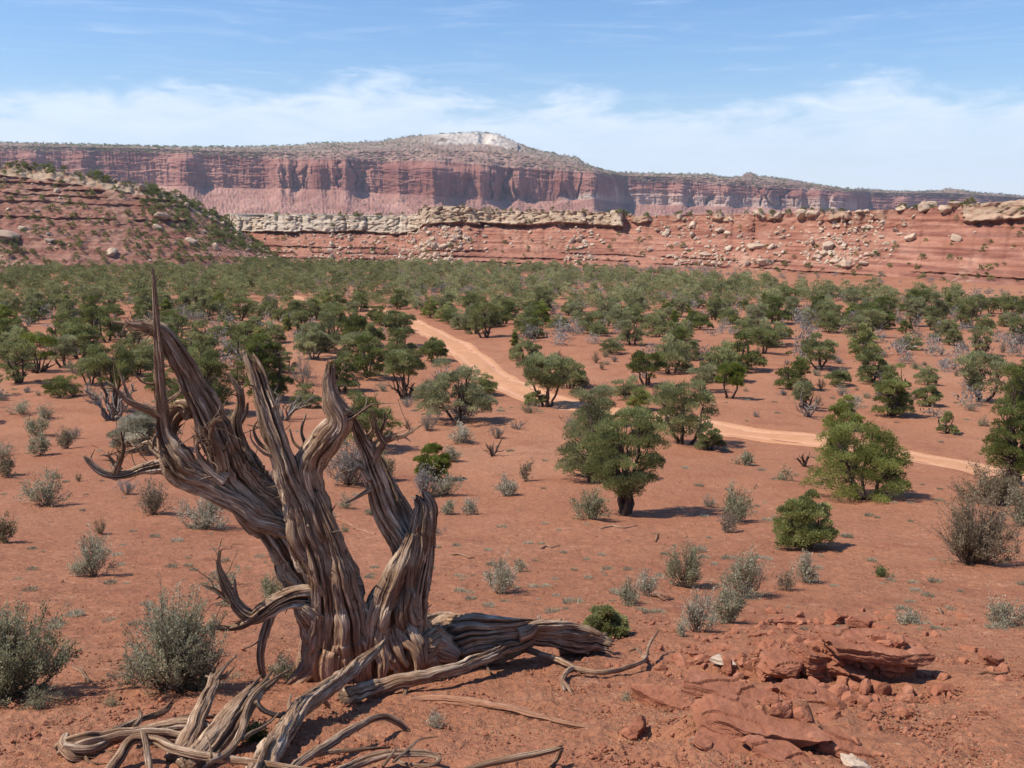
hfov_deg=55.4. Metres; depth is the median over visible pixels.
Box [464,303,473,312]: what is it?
juniper tree
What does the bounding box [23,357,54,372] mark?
dead shrub
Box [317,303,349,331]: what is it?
juniper tree
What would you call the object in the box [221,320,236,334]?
juniper tree
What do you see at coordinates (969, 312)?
juniper tree
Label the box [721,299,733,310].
juniper tree
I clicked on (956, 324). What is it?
juniper tree
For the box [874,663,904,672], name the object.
rock slab
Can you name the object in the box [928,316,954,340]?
juniper tree
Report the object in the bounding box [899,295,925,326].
juniper tree
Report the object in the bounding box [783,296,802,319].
juniper tree
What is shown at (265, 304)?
juniper tree
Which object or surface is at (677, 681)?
rock
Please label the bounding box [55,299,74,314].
juniper tree
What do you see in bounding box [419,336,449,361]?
juniper tree
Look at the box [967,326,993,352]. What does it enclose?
juniper tree
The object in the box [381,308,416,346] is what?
juniper tree
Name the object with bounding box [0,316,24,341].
juniper tree
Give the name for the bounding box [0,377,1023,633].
grass tufts
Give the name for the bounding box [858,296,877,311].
juniper tree
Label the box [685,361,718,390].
juniper tree
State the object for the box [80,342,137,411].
juniper tree
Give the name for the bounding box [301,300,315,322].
juniper tree
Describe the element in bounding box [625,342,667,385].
juniper tree
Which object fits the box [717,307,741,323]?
juniper tree
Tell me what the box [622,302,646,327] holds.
juniper tree
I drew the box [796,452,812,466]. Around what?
dead shrub
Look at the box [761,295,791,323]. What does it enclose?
juniper tree
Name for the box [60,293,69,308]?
juniper tree
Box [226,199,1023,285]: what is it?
rock cliff
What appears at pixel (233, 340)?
juniper tree
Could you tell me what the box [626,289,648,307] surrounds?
juniper tree
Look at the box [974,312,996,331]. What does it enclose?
juniper tree
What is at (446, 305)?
juniper tree
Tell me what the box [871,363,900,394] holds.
juniper tree
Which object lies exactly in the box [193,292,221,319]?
juniper tree
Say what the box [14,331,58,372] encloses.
juniper tree
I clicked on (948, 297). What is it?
juniper tree
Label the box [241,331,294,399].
juniper tree
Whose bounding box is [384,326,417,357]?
juniper tree
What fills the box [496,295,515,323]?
juniper tree
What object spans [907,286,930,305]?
juniper tree
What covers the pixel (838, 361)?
sagebrush
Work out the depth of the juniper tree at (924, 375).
59.80 m
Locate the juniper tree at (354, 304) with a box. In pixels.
[345,301,360,313]
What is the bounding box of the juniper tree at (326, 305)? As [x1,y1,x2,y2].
[318,300,347,317]
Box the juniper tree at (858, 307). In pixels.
[852,297,877,321]
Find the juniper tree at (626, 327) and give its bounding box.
[616,316,648,345]
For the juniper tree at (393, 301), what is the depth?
122.69 m
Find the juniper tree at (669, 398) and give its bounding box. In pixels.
[647,378,724,444]
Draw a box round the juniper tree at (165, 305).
[159,297,171,313]
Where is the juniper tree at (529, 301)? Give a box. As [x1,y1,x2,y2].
[522,300,533,307]
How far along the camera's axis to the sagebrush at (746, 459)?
34.56 m
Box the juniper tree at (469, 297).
[459,292,478,308]
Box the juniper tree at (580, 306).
[565,302,584,314]
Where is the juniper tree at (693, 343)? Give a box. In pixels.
[683,338,700,359]
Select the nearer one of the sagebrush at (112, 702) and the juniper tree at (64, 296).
the sagebrush at (112, 702)
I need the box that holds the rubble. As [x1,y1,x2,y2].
[581,605,1013,756]
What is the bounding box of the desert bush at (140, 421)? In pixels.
[106,406,183,452]
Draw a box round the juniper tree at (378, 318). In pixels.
[371,304,386,325]
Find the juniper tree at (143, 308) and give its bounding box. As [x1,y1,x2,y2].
[136,304,152,321]
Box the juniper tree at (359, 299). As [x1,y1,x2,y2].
[348,290,369,310]
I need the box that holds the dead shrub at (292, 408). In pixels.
[271,386,314,420]
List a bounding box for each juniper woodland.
[0,255,395,382]
[382,257,980,307]
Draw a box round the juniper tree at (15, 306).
[6,294,30,315]
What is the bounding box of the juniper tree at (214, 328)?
[206,324,225,338]
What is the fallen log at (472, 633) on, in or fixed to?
on the ground
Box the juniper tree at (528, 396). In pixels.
[523,389,546,405]
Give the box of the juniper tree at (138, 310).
[131,304,148,318]
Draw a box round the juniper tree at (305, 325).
[299,319,316,340]
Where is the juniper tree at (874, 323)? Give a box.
[851,306,887,337]
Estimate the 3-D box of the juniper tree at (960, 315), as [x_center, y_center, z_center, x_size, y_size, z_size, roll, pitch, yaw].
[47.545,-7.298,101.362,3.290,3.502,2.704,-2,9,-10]
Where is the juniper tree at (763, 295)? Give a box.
[760,291,768,302]
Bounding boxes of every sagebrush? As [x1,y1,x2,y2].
[0,390,7,400]
[0,438,18,455]
[0,449,15,476]
[0,511,18,543]
[0,593,90,707]
[4,397,30,414]
[11,681,66,710]
[13,466,73,506]
[22,386,32,392]
[23,412,51,434]
[24,428,51,455]
[28,400,57,419]
[50,469,62,478]
[55,425,81,448]
[63,361,78,373]
[66,522,118,576]
[68,379,80,395]
[68,425,81,438]
[75,470,83,481]
[86,388,101,399]
[89,517,106,533]
[95,571,243,697]
[99,690,123,706]
[113,479,138,494]
[131,477,183,514]
[173,496,230,529]
[189,423,199,443]
[204,566,241,585]
[244,716,271,744]
[256,567,283,602]
[265,648,293,679]
[282,346,317,385]
[305,362,314,377]
[324,436,363,485]
[335,491,355,508]
[341,524,349,531]
[362,509,371,515]
[376,379,388,390]
[381,448,398,477]
[399,393,416,406]
[402,418,411,428]
[412,460,445,496]
[418,411,439,430]
[423,707,448,728]
[429,469,468,496]
[436,526,446,534]
[440,499,458,514]
[442,444,464,461]
[446,399,482,421]
[446,420,475,444]
[459,497,479,514]
[481,546,520,593]
[485,424,505,438]
[492,466,519,495]
[510,558,529,571]
[516,397,541,412]
[518,458,533,481]
[561,412,573,423]
[566,484,613,519]
[590,349,601,362]
[599,360,604,369]
[601,348,609,356]
[609,355,618,361]
[615,575,640,606]
[615,689,636,701]
[632,566,663,596]
[658,533,708,587]
[674,617,689,636]
[680,586,723,632]
[702,494,716,506]
[706,540,774,599]
[710,576,757,623]
[715,505,740,532]
[716,480,759,522]
[731,450,755,465]
[771,569,799,590]
[775,463,798,480]
[776,389,787,394]
[788,549,819,583]
[811,365,821,375]
[817,375,827,389]
[832,355,842,363]
[835,381,852,393]
[838,363,852,371]
[842,391,863,407]
[853,395,863,401]
[863,392,871,398]
[872,564,893,577]
[881,348,889,357]
[890,605,931,624]
[910,361,924,368]
[911,476,1023,565]
[947,458,1023,506]
[958,379,971,389]
[962,397,980,410]
[976,415,989,425]
[981,583,1023,628]
[997,340,1008,352]
[1004,481,1023,526]
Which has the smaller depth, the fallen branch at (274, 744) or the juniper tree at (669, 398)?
the fallen branch at (274, 744)
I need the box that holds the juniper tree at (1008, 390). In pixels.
[997,371,1023,405]
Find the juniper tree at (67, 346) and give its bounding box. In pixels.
[41,333,77,366]
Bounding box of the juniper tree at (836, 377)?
[824,369,852,385]
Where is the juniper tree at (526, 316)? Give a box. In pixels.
[512,305,546,331]
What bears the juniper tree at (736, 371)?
on the ground
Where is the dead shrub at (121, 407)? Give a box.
[79,381,136,420]
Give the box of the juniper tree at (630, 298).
[622,290,644,314]
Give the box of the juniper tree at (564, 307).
[560,297,581,315]
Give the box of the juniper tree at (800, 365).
[773,350,816,389]
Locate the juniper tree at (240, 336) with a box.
[221,321,261,360]
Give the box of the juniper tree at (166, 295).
[158,292,175,309]
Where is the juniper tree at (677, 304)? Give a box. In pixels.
[673,298,687,316]
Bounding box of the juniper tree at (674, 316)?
[669,308,680,331]
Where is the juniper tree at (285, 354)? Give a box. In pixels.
[271,350,298,372]
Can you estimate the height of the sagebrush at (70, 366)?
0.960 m
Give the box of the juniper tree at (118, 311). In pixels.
[109,304,124,316]
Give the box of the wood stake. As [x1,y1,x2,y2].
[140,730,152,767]
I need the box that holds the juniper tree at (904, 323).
[896,317,914,332]
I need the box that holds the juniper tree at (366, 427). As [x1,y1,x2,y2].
[342,378,408,445]
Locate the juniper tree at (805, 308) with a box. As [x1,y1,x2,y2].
[799,307,811,318]
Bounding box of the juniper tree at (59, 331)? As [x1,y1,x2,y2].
[55,319,85,350]
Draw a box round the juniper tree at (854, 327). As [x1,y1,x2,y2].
[839,314,870,342]
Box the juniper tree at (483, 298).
[473,296,486,312]
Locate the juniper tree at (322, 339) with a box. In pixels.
[292,330,335,358]
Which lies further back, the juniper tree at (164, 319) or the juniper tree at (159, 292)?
the juniper tree at (159, 292)
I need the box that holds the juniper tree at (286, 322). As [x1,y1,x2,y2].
[280,313,292,330]
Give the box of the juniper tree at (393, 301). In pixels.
[388,289,408,308]
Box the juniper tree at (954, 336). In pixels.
[942,326,964,345]
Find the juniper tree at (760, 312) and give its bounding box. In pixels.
[745,303,768,326]
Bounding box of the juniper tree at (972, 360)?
[964,351,977,368]
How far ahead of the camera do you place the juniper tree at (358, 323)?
79.06 m
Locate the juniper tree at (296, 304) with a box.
[278,297,307,323]
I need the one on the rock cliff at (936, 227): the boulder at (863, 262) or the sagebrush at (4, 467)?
the boulder at (863, 262)
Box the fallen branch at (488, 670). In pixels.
[484,664,496,678]
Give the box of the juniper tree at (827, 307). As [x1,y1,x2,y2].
[813,295,841,320]
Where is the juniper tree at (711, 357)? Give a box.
[698,337,748,382]
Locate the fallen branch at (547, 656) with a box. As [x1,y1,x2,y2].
[522,644,582,673]
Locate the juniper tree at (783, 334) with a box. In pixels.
[748,317,790,345]
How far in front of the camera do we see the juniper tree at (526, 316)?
91.01 m
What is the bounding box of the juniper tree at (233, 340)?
[223,317,253,345]
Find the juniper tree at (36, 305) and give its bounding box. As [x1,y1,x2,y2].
[20,298,48,318]
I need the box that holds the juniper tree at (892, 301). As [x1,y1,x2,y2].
[883,297,899,313]
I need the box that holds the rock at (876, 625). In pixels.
[870,622,889,628]
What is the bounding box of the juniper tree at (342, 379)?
[330,351,361,391]
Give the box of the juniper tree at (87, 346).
[74,342,104,373]
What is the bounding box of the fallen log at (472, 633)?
[410,611,615,671]
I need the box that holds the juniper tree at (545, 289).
[531,285,554,309]
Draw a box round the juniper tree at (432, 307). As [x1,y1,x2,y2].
[419,295,439,316]
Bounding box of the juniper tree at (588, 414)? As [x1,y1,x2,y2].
[553,386,629,481]
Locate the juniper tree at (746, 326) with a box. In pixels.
[726,316,758,332]
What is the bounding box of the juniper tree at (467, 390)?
[411,356,497,420]
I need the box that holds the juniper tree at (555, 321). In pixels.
[545,315,571,329]
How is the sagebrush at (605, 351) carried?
on the ground
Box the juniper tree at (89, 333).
[59,315,100,358]
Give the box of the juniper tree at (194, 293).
[186,283,208,308]
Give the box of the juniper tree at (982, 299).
[965,293,988,316]
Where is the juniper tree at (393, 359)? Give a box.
[381,345,426,398]
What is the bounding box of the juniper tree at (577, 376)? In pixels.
[566,357,589,387]
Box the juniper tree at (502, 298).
[493,295,517,309]
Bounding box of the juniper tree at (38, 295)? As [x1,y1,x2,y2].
[22,289,46,307]
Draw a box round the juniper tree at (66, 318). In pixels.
[58,309,76,325]
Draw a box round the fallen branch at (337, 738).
[287,713,409,767]
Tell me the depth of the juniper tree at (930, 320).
97.02 m
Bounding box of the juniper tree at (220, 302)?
[213,297,225,312]
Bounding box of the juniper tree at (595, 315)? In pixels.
[578,310,607,332]
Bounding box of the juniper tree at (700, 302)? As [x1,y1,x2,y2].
[687,292,706,307]
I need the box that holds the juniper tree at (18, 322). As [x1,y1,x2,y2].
[9,318,29,332]
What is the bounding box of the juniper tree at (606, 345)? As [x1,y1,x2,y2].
[598,337,625,353]
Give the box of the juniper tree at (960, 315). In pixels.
[954,298,984,327]
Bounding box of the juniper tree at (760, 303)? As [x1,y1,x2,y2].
[749,301,772,317]
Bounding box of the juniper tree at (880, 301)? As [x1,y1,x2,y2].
[868,295,898,329]
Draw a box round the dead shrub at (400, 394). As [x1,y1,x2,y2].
[388,378,418,398]
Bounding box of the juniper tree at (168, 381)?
[143,369,176,391]
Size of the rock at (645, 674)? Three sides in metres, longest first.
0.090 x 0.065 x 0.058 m
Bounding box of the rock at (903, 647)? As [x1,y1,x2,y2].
[898,645,908,649]
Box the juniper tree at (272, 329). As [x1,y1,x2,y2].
[260,321,286,341]
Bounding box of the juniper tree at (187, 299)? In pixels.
[172,291,192,313]
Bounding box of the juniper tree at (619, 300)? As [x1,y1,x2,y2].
[607,296,621,303]
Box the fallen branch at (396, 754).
[336,736,441,767]
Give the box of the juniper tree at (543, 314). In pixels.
[529,299,552,322]
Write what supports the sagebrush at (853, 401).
on the ground
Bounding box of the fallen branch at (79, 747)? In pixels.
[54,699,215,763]
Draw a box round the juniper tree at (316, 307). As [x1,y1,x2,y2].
[306,294,324,319]
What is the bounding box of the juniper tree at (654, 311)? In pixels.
[646,308,666,322]
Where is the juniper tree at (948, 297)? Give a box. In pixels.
[944,292,953,308]
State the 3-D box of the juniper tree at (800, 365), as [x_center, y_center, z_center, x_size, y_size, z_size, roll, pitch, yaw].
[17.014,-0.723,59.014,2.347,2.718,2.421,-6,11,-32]
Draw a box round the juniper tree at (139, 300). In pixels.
[131,288,152,312]
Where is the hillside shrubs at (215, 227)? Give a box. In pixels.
[0,159,1023,280]
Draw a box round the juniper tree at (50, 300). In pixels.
[42,294,63,309]
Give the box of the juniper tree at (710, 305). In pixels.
[705,297,724,319]
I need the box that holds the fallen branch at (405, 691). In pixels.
[402,687,409,695]
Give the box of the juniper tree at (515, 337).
[509,330,519,345]
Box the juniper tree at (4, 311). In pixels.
[0,303,21,323]
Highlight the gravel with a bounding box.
[0,522,1023,767]
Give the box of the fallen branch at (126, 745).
[105,734,307,767]
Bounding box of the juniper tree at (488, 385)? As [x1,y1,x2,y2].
[471,372,498,394]
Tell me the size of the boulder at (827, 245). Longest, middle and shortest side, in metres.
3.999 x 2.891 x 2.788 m
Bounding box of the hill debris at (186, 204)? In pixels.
[0,167,266,261]
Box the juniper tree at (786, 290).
[779,281,802,303]
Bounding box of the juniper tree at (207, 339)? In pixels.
[179,318,221,354]
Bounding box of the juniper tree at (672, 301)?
[668,298,677,307]
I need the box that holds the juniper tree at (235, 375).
[226,360,247,382]
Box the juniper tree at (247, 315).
[235,305,250,316]
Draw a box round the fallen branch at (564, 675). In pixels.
[560,629,659,694]
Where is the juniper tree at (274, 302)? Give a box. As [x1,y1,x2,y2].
[265,299,281,317]
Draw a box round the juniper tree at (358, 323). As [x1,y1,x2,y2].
[339,308,375,346]
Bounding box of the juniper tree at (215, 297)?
[210,291,228,310]
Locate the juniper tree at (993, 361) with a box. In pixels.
[952,347,1008,401]
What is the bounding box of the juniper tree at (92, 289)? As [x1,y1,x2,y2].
[76,285,106,304]
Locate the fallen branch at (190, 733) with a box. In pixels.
[164,654,236,762]
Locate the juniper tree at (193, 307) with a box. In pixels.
[183,302,199,317]
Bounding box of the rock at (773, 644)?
[767,639,781,649]
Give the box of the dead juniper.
[82,266,461,684]
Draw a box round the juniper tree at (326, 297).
[319,290,337,306]
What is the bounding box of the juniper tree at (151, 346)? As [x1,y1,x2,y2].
[131,336,167,366]
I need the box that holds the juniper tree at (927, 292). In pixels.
[915,289,932,299]
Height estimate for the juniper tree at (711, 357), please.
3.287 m
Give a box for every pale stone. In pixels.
[709,654,735,666]
[840,753,871,767]
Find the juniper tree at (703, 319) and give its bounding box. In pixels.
[687,312,714,329]
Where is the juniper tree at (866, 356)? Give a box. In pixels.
[854,346,890,382]
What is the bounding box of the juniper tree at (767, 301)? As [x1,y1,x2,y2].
[759,291,782,309]
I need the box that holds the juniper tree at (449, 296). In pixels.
[437,289,456,310]
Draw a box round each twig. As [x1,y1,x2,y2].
[22,695,82,699]
[72,664,94,684]
[334,517,375,533]
[450,553,473,557]
[600,525,636,528]
[649,594,673,599]
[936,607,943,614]
[977,671,1008,674]
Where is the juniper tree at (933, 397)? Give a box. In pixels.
[911,384,943,405]
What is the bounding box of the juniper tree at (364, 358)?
[343,332,384,377]
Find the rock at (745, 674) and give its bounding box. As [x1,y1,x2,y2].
[735,670,747,679]
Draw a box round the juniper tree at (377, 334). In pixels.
[357,321,386,347]
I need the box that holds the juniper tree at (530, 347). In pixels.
[508,337,542,360]
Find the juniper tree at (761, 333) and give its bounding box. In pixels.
[751,324,779,353]
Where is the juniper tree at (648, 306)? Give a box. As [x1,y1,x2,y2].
[641,300,651,310]
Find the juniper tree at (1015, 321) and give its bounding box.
[1005,313,1023,340]
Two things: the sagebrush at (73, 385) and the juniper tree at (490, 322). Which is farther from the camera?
the juniper tree at (490, 322)
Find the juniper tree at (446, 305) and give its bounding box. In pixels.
[432,301,457,319]
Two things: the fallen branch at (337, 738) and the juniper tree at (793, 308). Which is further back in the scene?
the juniper tree at (793, 308)
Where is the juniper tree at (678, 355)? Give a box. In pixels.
[649,331,694,373]
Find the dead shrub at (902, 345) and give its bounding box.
[894,337,910,352]
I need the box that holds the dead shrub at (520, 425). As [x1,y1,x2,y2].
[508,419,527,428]
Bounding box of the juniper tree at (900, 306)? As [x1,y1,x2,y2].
[897,293,921,312]
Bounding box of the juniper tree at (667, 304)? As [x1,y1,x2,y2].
[658,299,672,310]
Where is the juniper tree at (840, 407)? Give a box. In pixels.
[821,394,865,428]
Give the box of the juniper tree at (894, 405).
[870,363,915,416]
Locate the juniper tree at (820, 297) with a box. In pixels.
[810,291,832,313]
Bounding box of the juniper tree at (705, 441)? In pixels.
[694,422,726,449]
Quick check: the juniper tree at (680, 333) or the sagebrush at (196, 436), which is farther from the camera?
the juniper tree at (680, 333)
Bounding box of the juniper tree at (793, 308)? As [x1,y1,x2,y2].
[784,300,800,315]
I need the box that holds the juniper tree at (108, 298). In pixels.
[99,293,117,306]
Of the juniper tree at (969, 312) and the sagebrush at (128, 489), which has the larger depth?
the juniper tree at (969, 312)
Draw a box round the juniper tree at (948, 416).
[936,410,960,434]
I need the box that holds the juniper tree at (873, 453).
[799,410,913,503]
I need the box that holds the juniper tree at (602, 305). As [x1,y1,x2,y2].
[596,299,618,325]
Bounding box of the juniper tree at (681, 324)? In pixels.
[667,318,694,340]
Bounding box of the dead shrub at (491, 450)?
[484,437,504,455]
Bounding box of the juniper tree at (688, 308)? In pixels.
[683,300,692,312]
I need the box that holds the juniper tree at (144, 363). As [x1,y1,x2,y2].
[114,348,153,374]
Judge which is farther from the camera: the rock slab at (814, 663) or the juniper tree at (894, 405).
the juniper tree at (894, 405)
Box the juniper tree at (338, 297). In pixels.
[331,291,347,304]
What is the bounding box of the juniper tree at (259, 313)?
[247,304,264,321]
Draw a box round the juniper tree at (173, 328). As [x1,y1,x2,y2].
[162,317,189,343]
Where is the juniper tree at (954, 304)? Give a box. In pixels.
[949,298,958,310]
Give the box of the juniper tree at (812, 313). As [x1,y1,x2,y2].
[800,309,816,324]
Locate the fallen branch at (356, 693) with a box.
[337,615,540,704]
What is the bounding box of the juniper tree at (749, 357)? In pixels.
[721,330,767,369]
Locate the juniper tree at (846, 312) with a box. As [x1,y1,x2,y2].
[843,303,857,317]
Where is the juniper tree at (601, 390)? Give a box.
[581,380,616,420]
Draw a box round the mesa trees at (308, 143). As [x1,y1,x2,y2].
[0,131,1023,215]
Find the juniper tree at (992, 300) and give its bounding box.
[985,296,1001,313]
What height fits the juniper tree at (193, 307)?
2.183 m
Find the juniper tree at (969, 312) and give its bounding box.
[961,305,976,320]
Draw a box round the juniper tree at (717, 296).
[708,293,726,308]
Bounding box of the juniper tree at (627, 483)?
[574,404,672,515]
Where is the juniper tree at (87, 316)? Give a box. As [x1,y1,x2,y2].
[77,293,108,325]
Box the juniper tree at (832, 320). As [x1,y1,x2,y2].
[812,311,841,331]
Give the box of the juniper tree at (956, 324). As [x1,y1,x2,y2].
[943,319,961,333]
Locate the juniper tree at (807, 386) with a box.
[790,378,819,406]
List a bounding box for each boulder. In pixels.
[0,230,19,239]
[45,239,54,242]
[106,248,117,256]
[138,184,149,190]
[152,224,162,230]
[154,212,169,219]
[185,237,196,244]
[699,251,711,255]
[715,227,723,232]
[747,243,764,249]
[753,210,765,216]
[756,259,774,265]
[795,209,806,219]
[805,210,818,217]
[811,255,823,259]
[822,241,834,250]
[829,258,839,262]
[839,259,851,267]
[858,261,868,264]
[895,205,907,211]
[904,233,916,240]
[918,201,937,212]
[938,205,951,213]
[947,201,963,206]
[951,234,961,241]
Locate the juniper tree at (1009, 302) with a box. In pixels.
[989,291,1014,311]
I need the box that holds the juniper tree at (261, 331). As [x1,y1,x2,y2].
[249,327,276,351]
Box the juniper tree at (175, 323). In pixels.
[160,314,186,336]
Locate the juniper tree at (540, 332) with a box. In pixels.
[522,317,544,338]
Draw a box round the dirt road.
[278,296,1023,486]
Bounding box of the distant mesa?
[0,132,1023,221]
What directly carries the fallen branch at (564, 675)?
on the ground
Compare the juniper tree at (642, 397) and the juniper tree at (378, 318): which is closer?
the juniper tree at (642, 397)
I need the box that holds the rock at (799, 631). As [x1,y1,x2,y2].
[791,629,808,634]
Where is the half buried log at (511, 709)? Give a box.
[405,694,593,728]
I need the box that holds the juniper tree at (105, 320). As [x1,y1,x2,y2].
[91,303,126,341]
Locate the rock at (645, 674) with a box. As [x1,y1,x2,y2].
[642,671,648,676]
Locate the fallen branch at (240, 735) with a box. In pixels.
[206,668,291,764]
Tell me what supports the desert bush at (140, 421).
on the ground
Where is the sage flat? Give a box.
[0,261,1023,418]
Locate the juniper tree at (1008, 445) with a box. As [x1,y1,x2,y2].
[977,362,1023,485]
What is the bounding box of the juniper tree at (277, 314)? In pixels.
[270,304,285,320]
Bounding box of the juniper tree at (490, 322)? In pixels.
[466,294,504,337]
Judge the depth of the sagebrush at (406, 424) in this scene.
42.26 m
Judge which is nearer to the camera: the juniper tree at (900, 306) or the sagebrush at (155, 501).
the sagebrush at (155, 501)
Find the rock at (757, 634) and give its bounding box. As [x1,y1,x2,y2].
[747,632,767,637]
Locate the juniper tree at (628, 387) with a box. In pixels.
[610,375,645,399]
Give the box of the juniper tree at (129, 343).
[116,328,147,349]
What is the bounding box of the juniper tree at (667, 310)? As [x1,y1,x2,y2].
[662,307,673,319]
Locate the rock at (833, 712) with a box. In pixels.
[824,708,841,717]
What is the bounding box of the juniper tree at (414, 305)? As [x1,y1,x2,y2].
[411,298,424,309]
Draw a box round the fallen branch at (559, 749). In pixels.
[464,744,563,767]
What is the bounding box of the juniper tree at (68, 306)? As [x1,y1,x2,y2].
[56,298,79,317]
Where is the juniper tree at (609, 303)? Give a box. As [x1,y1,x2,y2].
[600,297,615,312]
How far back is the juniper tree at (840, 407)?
43.55 m
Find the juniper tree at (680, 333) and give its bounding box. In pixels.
[660,323,690,350]
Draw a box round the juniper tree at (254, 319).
[242,316,263,328]
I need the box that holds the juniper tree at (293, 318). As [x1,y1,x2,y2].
[289,308,311,331]
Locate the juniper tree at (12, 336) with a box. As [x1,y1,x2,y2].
[0,325,35,360]
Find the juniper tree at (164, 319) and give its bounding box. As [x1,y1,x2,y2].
[151,315,174,338]
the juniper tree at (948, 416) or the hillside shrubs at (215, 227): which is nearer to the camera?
the juniper tree at (948, 416)
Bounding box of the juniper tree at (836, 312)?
[828,304,849,323]
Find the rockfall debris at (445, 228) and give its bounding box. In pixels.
[264,210,1012,266]
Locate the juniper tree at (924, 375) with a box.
[912,364,941,384]
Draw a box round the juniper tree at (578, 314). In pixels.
[570,310,583,322]
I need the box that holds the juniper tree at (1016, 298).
[1004,293,1020,309]
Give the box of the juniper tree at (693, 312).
[685,310,698,327]
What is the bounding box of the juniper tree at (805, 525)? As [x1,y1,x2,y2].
[772,488,840,550]
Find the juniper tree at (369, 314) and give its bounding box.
[364,305,377,319]
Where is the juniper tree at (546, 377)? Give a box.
[515,351,578,406]
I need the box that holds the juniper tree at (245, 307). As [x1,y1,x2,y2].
[225,292,253,320]
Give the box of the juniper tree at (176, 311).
[169,308,189,324]
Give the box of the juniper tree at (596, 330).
[589,320,608,335]
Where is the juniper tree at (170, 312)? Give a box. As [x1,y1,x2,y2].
[161,309,185,327]
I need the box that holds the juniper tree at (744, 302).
[736,298,749,309]
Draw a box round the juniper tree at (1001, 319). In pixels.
[995,310,1008,326]
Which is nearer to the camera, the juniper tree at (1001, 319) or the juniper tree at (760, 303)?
the juniper tree at (1001, 319)
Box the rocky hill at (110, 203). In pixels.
[0,164,272,270]
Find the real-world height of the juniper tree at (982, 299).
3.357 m
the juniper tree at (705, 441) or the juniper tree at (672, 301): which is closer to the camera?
the juniper tree at (705, 441)
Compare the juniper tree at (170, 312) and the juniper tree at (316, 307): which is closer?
the juniper tree at (170, 312)
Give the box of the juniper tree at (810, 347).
[800,331,839,368]
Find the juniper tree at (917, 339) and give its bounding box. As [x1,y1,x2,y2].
[895,331,924,350]
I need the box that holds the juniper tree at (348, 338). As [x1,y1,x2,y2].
[334,329,372,361]
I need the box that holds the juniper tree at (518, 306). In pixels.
[511,303,522,315]
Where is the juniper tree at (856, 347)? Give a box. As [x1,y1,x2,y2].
[847,322,884,354]
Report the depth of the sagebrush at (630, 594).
11.40 m
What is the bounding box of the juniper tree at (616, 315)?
[603,303,636,327]
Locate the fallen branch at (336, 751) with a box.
[315,746,390,757]
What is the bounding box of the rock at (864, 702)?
[857,697,869,706]
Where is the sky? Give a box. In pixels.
[0,0,1023,195]
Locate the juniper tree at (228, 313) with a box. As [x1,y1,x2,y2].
[216,305,235,322]
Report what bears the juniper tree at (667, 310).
on the ground
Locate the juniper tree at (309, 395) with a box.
[288,382,321,407]
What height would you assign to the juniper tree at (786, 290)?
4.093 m
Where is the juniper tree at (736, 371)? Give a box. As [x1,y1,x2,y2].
[713,361,746,398]
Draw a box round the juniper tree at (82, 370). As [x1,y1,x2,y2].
[72,356,103,385]
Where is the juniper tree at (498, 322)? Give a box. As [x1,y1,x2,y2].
[479,307,502,325]
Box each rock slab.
[631,683,690,709]
[679,671,782,700]
[684,728,750,755]
[687,651,704,658]
[691,692,834,747]
[737,734,812,763]
[756,648,802,678]
[756,670,781,680]
[767,616,797,625]
[780,678,844,703]
[790,642,831,677]
[814,627,935,666]
[815,726,875,764]
[824,608,846,624]
[824,662,869,681]
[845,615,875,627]
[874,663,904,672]
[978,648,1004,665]
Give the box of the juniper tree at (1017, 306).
[1013,296,1023,314]
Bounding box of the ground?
[0,261,1023,767]
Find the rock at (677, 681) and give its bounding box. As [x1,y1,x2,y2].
[670,679,683,685]
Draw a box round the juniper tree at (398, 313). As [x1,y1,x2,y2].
[385,306,405,324]
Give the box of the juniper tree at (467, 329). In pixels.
[460,311,484,333]
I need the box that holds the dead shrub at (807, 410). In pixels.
[793,386,824,416]
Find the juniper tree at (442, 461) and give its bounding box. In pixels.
[412,442,451,480]
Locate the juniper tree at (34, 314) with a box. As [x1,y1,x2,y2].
[24,307,39,323]
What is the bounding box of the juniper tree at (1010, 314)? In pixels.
[1001,312,1020,330]
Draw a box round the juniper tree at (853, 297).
[840,288,861,305]
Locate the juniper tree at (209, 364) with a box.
[166,341,235,406]
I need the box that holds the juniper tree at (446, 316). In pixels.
[439,307,460,323]
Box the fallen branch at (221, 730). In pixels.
[175,668,288,767]
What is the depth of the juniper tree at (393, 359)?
55.04 m
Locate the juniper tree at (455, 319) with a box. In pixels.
[449,309,468,328]
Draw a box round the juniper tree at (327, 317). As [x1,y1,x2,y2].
[306,311,346,351]
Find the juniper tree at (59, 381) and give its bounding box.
[40,373,82,396]
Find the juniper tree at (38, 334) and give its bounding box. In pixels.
[27,331,49,346]
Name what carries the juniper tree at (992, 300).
on the ground
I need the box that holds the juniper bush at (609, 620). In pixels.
[582,603,631,638]
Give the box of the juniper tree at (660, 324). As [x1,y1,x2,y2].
[638,309,673,337]
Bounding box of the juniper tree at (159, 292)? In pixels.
[141,288,165,302]
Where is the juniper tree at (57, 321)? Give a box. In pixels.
[46,313,67,336]
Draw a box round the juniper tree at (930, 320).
[922,315,941,327]
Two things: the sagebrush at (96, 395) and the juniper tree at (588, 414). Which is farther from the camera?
the sagebrush at (96, 395)
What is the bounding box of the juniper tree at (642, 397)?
[625,387,654,406]
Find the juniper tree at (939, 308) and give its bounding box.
[923,290,951,319]
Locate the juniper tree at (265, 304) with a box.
[260,302,276,311]
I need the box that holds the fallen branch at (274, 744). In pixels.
[245,639,386,767]
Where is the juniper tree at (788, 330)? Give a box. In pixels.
[773,322,794,338]
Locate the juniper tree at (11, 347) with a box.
[0,337,38,383]

